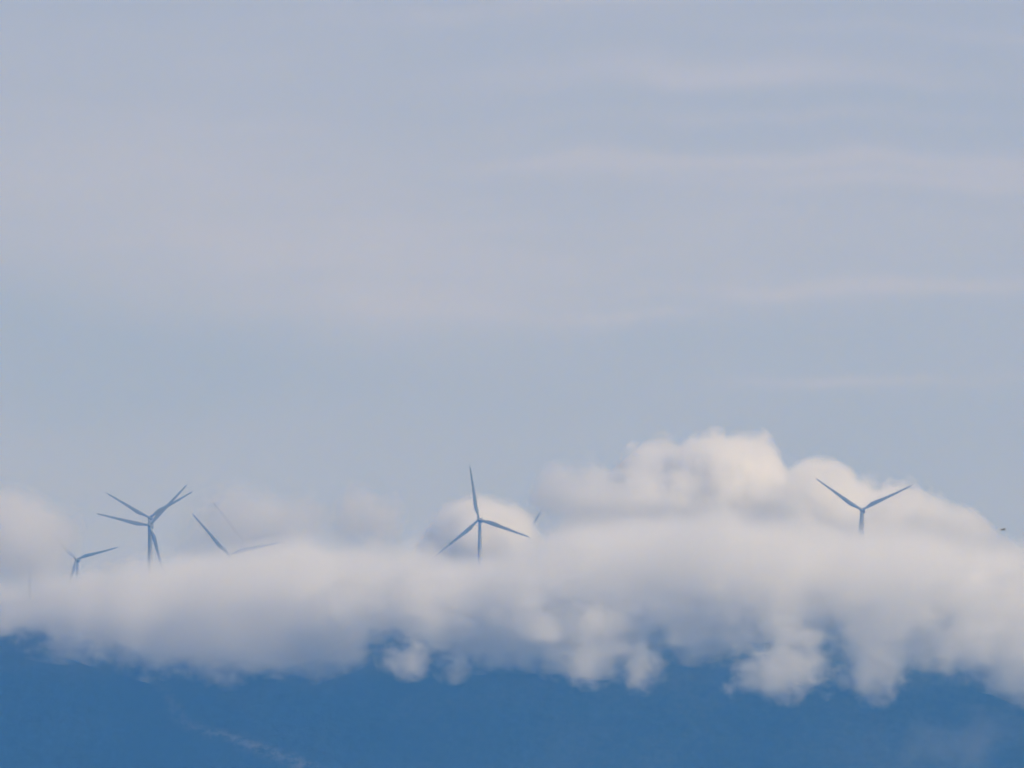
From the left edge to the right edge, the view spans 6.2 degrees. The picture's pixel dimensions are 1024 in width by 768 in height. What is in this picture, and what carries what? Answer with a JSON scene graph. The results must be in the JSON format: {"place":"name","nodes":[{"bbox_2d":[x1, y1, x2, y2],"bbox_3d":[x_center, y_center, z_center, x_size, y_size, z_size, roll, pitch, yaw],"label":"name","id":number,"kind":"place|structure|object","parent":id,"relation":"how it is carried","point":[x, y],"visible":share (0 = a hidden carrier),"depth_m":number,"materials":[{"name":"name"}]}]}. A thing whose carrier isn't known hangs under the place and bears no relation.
{"place":"outdoors","nodes":[
{"label":"outdoors","id":0,"kind":"place"},
{"bbox_2d":[0,598,1023,767],"bbox_3d":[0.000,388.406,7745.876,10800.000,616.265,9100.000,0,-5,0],"label":"mountain","id":1,"kind":"structure","parent":0,"point":[142,683],"depth_m":7870.37,"materials":[{"name":"blue"}]},
{"bbox_2d":[46,527,117,598],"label":"wind turbine","id":2,"kind":"object","parent":1,"relation":"on","point":[78,560],"visible":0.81,"depth_m":9817.61,"materials":[{"name":"metal"}]},
{"bbox_2d":[96,485,186,604],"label":"wind turbine","id":3,"kind":"object","parent":1,"relation":"on","point":[152,536],"visible":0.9,"depth_m":8045.94,"materials":[{"name":"metal"}]},
{"bbox_2d":[107,492,191,597],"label":"wind turbine","id":4,"kind":"object","parent":1,"relation":"on","point":[150,518],"visible":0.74,"depth_m":8767.97,"materials":[{"name":"metal"}]},
{"bbox_2d":[193,514,280,603],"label":"wind turbine","id":5,"kind":"object","parent":1,"relation":"on","point":[226,564],"visible":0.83,"depth_m":8073.64,"materials":[{"name":"metal"}]},
{"bbox_2d":[213,502,291,599],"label":"wind turbine","id":6,"kind":"object","parent":1,"relation":"on","point":[244,540],"visible":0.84,"depth_m":9016.60,"materials":[{"name":"metal"}]},
{"bbox_2d":[437,466,529,600],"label":"wind turbine","id":7,"kind":"object","parent":1,"relation":"on","point":[479,569],"visible":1,"depth_m":8016.14,"materials":[{"name":"paint"}]},
{"bbox_2d":[470,510,541,600],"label":"wind turbine","id":8,"kind":"object","parent":1,"relation":"on","point":[519,555],"visible":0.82,"depth_m":9217.46,"materials":[{"name":"metal"}]},
{"bbox_2d":[817,479,910,599],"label":"wind turbine","id":9,"kind":"object","parent":1,"relation":"on","point":[860,543],"visible":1,"depth_m":8005.79,"materials":[{"name":"metal"}]},
{"bbox_2d":[0,0,1023,602],"label":"sky","id":10,"kind":"structure","parent":0,"point":[656,273],"materials":[{"name":"blue"}]}
]}

